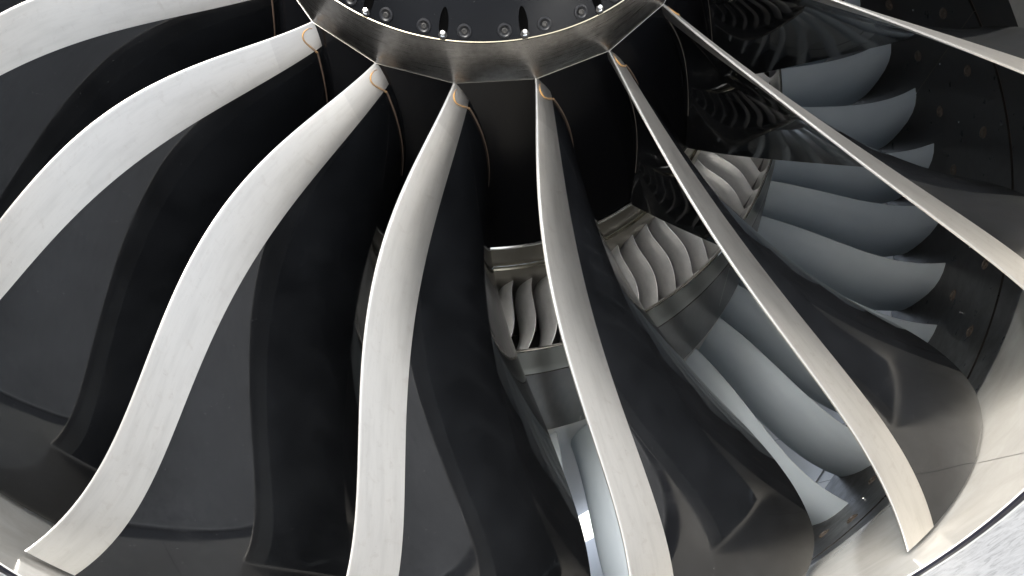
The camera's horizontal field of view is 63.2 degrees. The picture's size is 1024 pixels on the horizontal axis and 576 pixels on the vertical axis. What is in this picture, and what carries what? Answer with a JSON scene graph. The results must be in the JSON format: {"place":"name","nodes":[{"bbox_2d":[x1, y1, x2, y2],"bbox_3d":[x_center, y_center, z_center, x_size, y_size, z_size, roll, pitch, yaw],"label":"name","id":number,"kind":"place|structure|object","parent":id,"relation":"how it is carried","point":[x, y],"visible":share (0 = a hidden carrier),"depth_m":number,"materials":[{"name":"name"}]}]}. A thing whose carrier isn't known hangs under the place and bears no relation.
{"place":"outdoors","nodes":[
{"label":"outdoors","id":0,"kind":"place"},
{"bbox_2d":[500,266,593,541],"label":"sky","id":1,"kind":"structure","parent":0,"point":[584,519],"materials":[{"name":"white"}]},
{"label":"ground","id":2,"kind":"structure","parent":0,"visible":0},
{"bbox_2d":[0,62,1023,575],"bbox_3d":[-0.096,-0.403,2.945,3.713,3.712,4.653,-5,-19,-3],"label":"inlet cowl","id":3,"kind":"object","parent":2,"relation":"on","point":[994,546],"visible":0.12,"depth_m":1.24,"materials":[{"name":"white metal"}]},
{"bbox_2d":[0,0,1023,575],"bbox_3d":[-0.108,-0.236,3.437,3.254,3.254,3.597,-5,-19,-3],"label":"fan case","id":4,"kind":"object","parent":3,"relation":"in","point":[966,118],"visible":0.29,"depth_m":2.43,"materials":[{"name":"metal"}]},
{"bbox_2d":[0,0,1023,575],"bbox_3d":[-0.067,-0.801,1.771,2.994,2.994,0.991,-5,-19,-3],"label":"fan rotor","id":5,"kind":"object","parent":4,"relation":"attached to","point":[252,256],"visible":1,"depth_m":1.58,"materials":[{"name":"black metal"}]},
{"bbox_2d":[525,0,945,575],"bbox_3d":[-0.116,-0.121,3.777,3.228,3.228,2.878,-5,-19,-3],"label":"guide vane ring","id":6,"kind":"object","parent":4,"relation":"in","point":[843,230],"visible":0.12,"depth_m":2.86,"materials":[{"name":"grey paint"}]},
{"bbox_2d":[493,69,781,374],"bbox_3d":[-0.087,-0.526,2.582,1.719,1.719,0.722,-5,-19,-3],"label":"stator vanes","id":7,"kind":"object","parent":6,"relation":"attached to","point":[669,271],"visible":0.2,"depth_m":2.17,"materials":[{"name":"silver metal"}]}
]}

